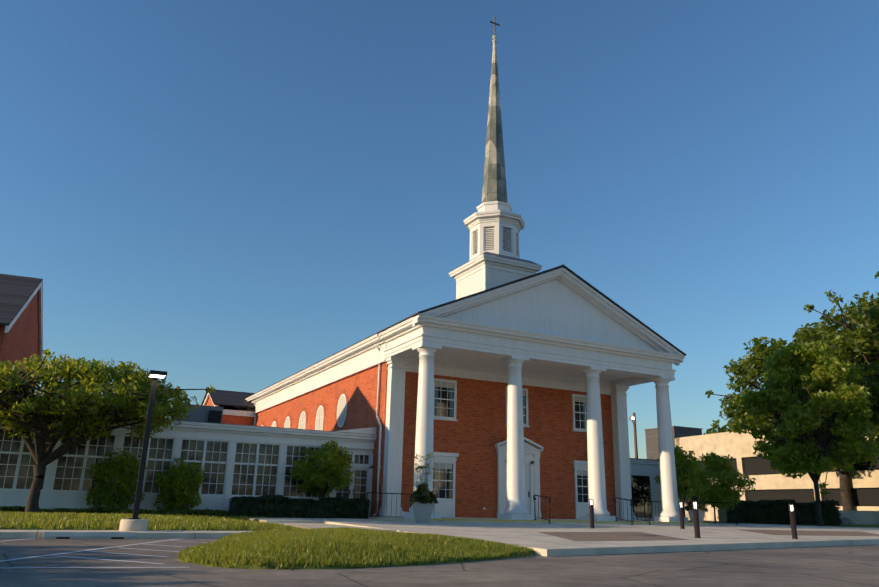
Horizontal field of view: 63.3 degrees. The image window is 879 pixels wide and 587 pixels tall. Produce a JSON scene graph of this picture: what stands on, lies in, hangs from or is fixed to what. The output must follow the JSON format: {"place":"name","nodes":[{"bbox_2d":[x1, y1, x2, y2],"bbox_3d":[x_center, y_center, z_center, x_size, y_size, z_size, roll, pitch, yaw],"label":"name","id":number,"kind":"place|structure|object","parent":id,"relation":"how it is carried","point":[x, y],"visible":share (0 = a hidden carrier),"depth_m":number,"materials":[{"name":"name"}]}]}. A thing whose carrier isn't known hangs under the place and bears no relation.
{"place":"outdoors","nodes":[
{"label":"outdoors","id":0,"kind":"place"},
{"bbox_2d":[0,274,42,426],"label":"building","id":1,"kind":"structure","parent":0,"point":[21,317],"depth_m":27.83,"materials":[{"name":"brick"}]},
{"bbox_2d":[0,530,251,538],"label":"curb","id":2,"kind":"structure","parent":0,"point":[38,534],"depth_m":15.06,"materials":[{"name":"concrete"}]},
{"bbox_2d":[0,511,306,530],"bbox_3d":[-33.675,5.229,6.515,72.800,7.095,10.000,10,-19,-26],"label":"lawn","id":3,"kind":"structure","parent":0,"point":[25,520],"depth_m":17.25,"materials":[{"name":"green plant"}]},
{"bbox_2d":[0,348,215,512],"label":"cherry tree","id":4,"kind":"object","parent":3,"relation":"on","point":[56,409],"visible":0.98,"depth_m":20.83,"materials":[{"name":"green plant"}]},
{"bbox_2d":[177,527,534,569],"bbox_3d":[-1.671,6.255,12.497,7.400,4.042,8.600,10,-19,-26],"label":"grass island","id":5,"kind":"structure","parent":0,"point":[350,544],"depth_m":10.27,"materials":[{"name":"green plant"}]},
{"bbox_2d":[0,520,878,586],"bbox_3d":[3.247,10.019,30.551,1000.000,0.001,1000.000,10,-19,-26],"label":"asphalt ground","id":6,"kind":"structure","parent":0,"point":[844,566],"depth_m":9.08,"materials":[{"name":"grey asphalt"}]},
{"bbox_2d":[42,532,135,538],"bbox_3d":[-7.051,4.886,14.403,1.700,0.130,0.226,10,-19,-27],"label":"wheel stop","id":7,"kind":"object","parent":6,"relation":"on","point":[89,535],"visible":0.96,"depth_m":14.31,"materials":[{"name":"concrete"}]},
{"bbox_2d":[0,538,206,567],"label":"parking lines","id":8,"kind":"object","parent":6,"relation":"on","point":[105,559],"visible":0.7,"depth_m":9.70,"materials":[{"name":"paint"}]},
{"bbox_2d":[0,505,228,515],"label":"ground cover","id":9,"kind":"object","parent":6,"relation":"on","point":[110,510],"visible":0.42,"depth_m":22.78,"materials":[{"name":"green plant"}]},
{"bbox_2d":[119,370,166,530],"bbox_3d":[-6.618,3.574,16.008,0.580,3.582,0.913,10,-19,-26],"label":"lamp post","id":10,"kind":"object","parent":6,"relation":"on","point":[134,523],"visible":0.88,"depth_m":16.02,"materials":[{"name":"dark metal"},{"name":"concrete"},{"name":"lamp glass"}]},
{"bbox_2d":[0,404,376,517],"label":"annex","id":11,"kind":"object","parent":6,"relation":"on","point":[234,460],"visible":0.56,"depth_m":26.29,"materials":[{"name":"white paint"}]},
{"bbox_2d":[201,264,687,521],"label":"church","id":12,"kind":"structure","parent":6,"relation":"on","point":[509,406],"depth_m":30.66,"materials":[{"name":"brick"}]},
{"bbox_2d":[449,16,541,312],"bbox_3d":[2.866,-6.567,37.031,3.360,18.470,3.360,10,-19,-26],"label":"steeple","id":13,"kind":"object","parent":12,"relation":"on","point":[494,225],"visible":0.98,"depth_m":35.06,"materials":[{"name":"white paint"}]},
{"bbox_2d":[629,413,637,457],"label":"utility pole","id":14,"kind":"object","parent":6,"relation":"on","point":[633,418],"visible":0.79,"depth_m":58.51,"materials":[{"name":"brown wood"}]},
{"bbox_2d":[630,458,685,519],"bbox_3d":[7.656,12.172,43.523,7.350,3.500,13.050,10,-19,-26],"label":"annex","id":15,"kind":"object","parent":6,"relation":"on","point":[644,474],"visible":0.15,"depth_m":38.50,"materials":[{"name":"white paint"}]},
{"bbox_2d":[703,419,738,434],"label":"tree","id":16,"kind":"object","parent":6,"relation":"on","point":[719,430],"depth_m":120.08,"materials":[{"name":"green plant"}]},
{"bbox_2d":[675,428,878,524],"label":"building","id":17,"kind":"structure","parent":6,"relation":"on","point":[771,484],"depth_m":66.39,"materials":[{"name":"concrete"}]},
{"bbox_2d":[840,517,854,524],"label":"rock","id":18,"kind":"object","parent":6,"relation":"on","point":[846,521],"visible":0.44,"depth_m":42.79,"materials":[{"name":"grey stone"}]},
{"bbox_2d":[0,0,878,458],"label":"sky","id":19,"kind":"structure","parent":0,"point":[228,195],"materials":[{"name":"blue"}]},
{"bbox_2d":[244,516,878,556],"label":"plaza ground","id":20,"kind":"structure","parent":0,"point":[562,537],"depth_m":19.65,"materials":[{"name":"concrete"}]},
{"bbox_2d":[228,494,370,518],"bbox_3d":[-5.145,8.076,26.546,5.301,1.122,1.297,12,-19,-31],"label":"hedge","id":21,"kind":"object","parent":20,"relation":"on","point":[273,506],"visible":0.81,"depth_m":26.05,"materials":[{"name":"green plant"}]},
{"bbox_2d":[288,440,354,500],"bbox_3d":[-4.463,7.136,27.386,2.601,2.981,2.494,10,-19,-26],"label":"bush","id":22,"kind":"object","parent":20,"relation":"on","point":[336,466],"depth_m":27.05,"materials":[{"name":"green plant"}]},
{"bbox_2d":[365,492,411,518],"bbox_3d":[-1.921,8.092,27.133,1.888,0.967,0.044,10,-19,-26],"label":"railing","id":23,"kind":"object","parent":20,"relation":"on","point":[386,504],"visible":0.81,"depth_m":27.05,"materials":[{"name":"black metal"}]},
{"bbox_2d":[406,452,438,522],"bbox_3d":[-0.593,6.388,23.651,1.119,2.306,1.208,-11,-21,36],"label":"planter","id":24,"kind":"object","parent":20,"relation":"on","point":[423,500],"visible":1,"depth_m":23.37,"materials":[{"name":"ceramic"}]},
{"bbox_2d":[533,495,550,523],"bbox_3d":[3.781,7.935,26.262,0.080,1.024,1.100,10,-19,-26],"label":"handrail","id":25,"kind":"object","parent":20,"relation":"on","point":[549,501],"visible":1,"depth_m":26.23,"materials":[{"name":"black metal"}]},
{"bbox_2d":[589,499,593,527],"bbox_3d":[4.876,7.043,22.822,0.160,0.900,0.160,10,-19,-26],"label":"bollard","id":26,"kind":"object","parent":20,"relation":"on","point":[591,505],"visible":0.98,"depth_m":22.78,"materials":[{"name":"brown metal"}]},
{"bbox_2d":[613,497,632,524],"bbox_3d":[7.225,8.531,27.991,0.080,1.024,1.100,10,-19,-26],"label":"handrail","id":27,"kind":"object","parent":20,"relation":"on","point":[615,498],"visible":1,"depth_m":27.98,"materials":[{"name":"black metal"}]},
{"bbox_2d":[631,498,650,524],"bbox_3d":[8.020,8.669,28.390,0.080,1.024,1.100,10,-19,-26],"label":"handrail","id":28,"kind":"object","parent":20,"relation":"on","point":[648,504],"visible":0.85,"depth_m":28.42,"materials":[{"name":"black metal"}]},
{"bbox_2d":[653,445,709,516],"bbox_3d":[11.710,9.196,34.182,2.702,3.831,2.590,10,-19,-26],"label":"tree","id":29,"kind":"object","parent":20,"relation":"on","point":[692,465],"visible":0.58,"depth_m":33.97,"materials":[{"name":"green plant"}]},
{"bbox_2d":[679,502,684,528],"bbox_3d":[8.393,7.684,24.701,0.160,0.900,0.160,10,-19,-26],"label":"bollard","id":30,"kind":"object","parent":20,"relation":"on","point":[681,513],"visible":0.98,"depth_m":24.65,"materials":[{"name":"brown metal"}]},
{"bbox_2d":[644,501,737,525],"bbox_3d":[11.173,9.824,31.918,2.089,0.967,3.444,10,-19,-26],"label":"guard fence","id":31,"kind":"object","parent":20,"relation":"on","point":[686,512],"visible":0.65,"depth_m":32.38,"materials":[{"name":"black metal"}]},
{"bbox_2d":[680,473,709,522],"bbox_3d":[10.977,8.749,30.447,1.316,2.175,1.062,-12,-21,38],"label":"planter","id":32,"kind":"object","parent":20,"relation":"on","point":[702,509],"visible":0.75,"depth_m":30.25,"materials":[{"name":"ceramic"}]},
{"bbox_2d":[692,501,700,537],"bbox_3d":[6.556,5.767,18.195,0.160,0.900,0.160,10,-19,-26],"label":"bollard","id":33,"kind":"object","parent":20,"relation":"on","point":[696,519],"visible":1,"depth_m":18.14,"materials":[{"name":"brown metal"}]},
{"bbox_2d":[677,452,755,521],"bbox_3d":[14.046,10.068,36.609,4.077,3.857,3.465,4,-17,-9],"label":"tree","id":34,"kind":"object","parent":20,"relation":"on","point":[719,470],"visible":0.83,"depth_m":36.11,"materials":[{"name":"green plant"}]},
{"bbox_2d":[788,504,797,538],"bbox_3d":[9.615,6.197,19.383,0.160,0.900,0.160,10,-19,-26],"label":"bollard","id":35,"kind":"object","parent":20,"relation":"on","point":[793,521],"visible":0.98,"depth_m":19.34,"materials":[{"name":"brown metal"}]},
{"bbox_2d":[644,426,702,459],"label":"dark building","id":36,"kind":"structure","parent":0,"point":[651,436],"depth_m":90.29,"materials":[{"name":"grey concrete"}]},
{"bbox_2d":[703,521,878,527],"bbox_3d":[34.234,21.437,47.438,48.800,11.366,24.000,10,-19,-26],"label":"lawn","id":37,"kind":"structure","parent":0,"point":[866,525],"depth_m":40.82,"materials":[{"name":"green plant"}]},
{"bbox_2d":[716,499,842,525],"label":"hedge","id":38,"kind":"object","parent":37,"relation":"on","point":[767,511],"visible":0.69,"depth_m":41.19,"materials":[{"name":"green plant"}]},
{"bbox_2d":[705,319,878,510],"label":"tree","id":39,"kind":"object","parent":37,"relation":"on","point":[751,366],"visible":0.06,"depth_m":62.16,"materials":[{"name":"green plant"}]},
{"bbox_2d":[730,335,878,525],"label":"tree","id":40,"kind":"object","parent":37,"relation":"on","point":[842,424],"visible":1,"depth_m":37.13,"materials":[{"name":"green plant"}]},
{"bbox_2d":[797,271,878,451],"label":"tree","id":41,"kind":"object","parent":37,"relation":"on","point":[855,346],"visible":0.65,"depth_m":43.86,"materials":[{"name":"green plant"}]},
{"bbox_3d":[-35.845,3.272,11.624,72.100,0.360,0.800,10,-19,-26],"label":"shrub bed","id":42,"kind":"object","parent":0,"visible":0},
{"bbox_2d":[86,445,146,509],"bbox_3d":[-11.009,6.370,24.356,1.790,2.326,1.854,-3,-17,14],"label":"bush","id":43,"kind":"object","parent":42,"relation":"on","point":[122,492],"visible":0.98,"depth_m":24.02,"materials":[{"name":"green plant"}]},
{"bbox_2d":[153,457,204,510],"bbox_3d":[-9.089,6.780,25.086,1.689,2.043,1.946,2,-17,-3],"label":"bush","id":44,"kind":"object","parent":42,"relation":"on","point":[180,485],"visible":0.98,"depth_m":24.81,"materials":[{"name":"green plant"}]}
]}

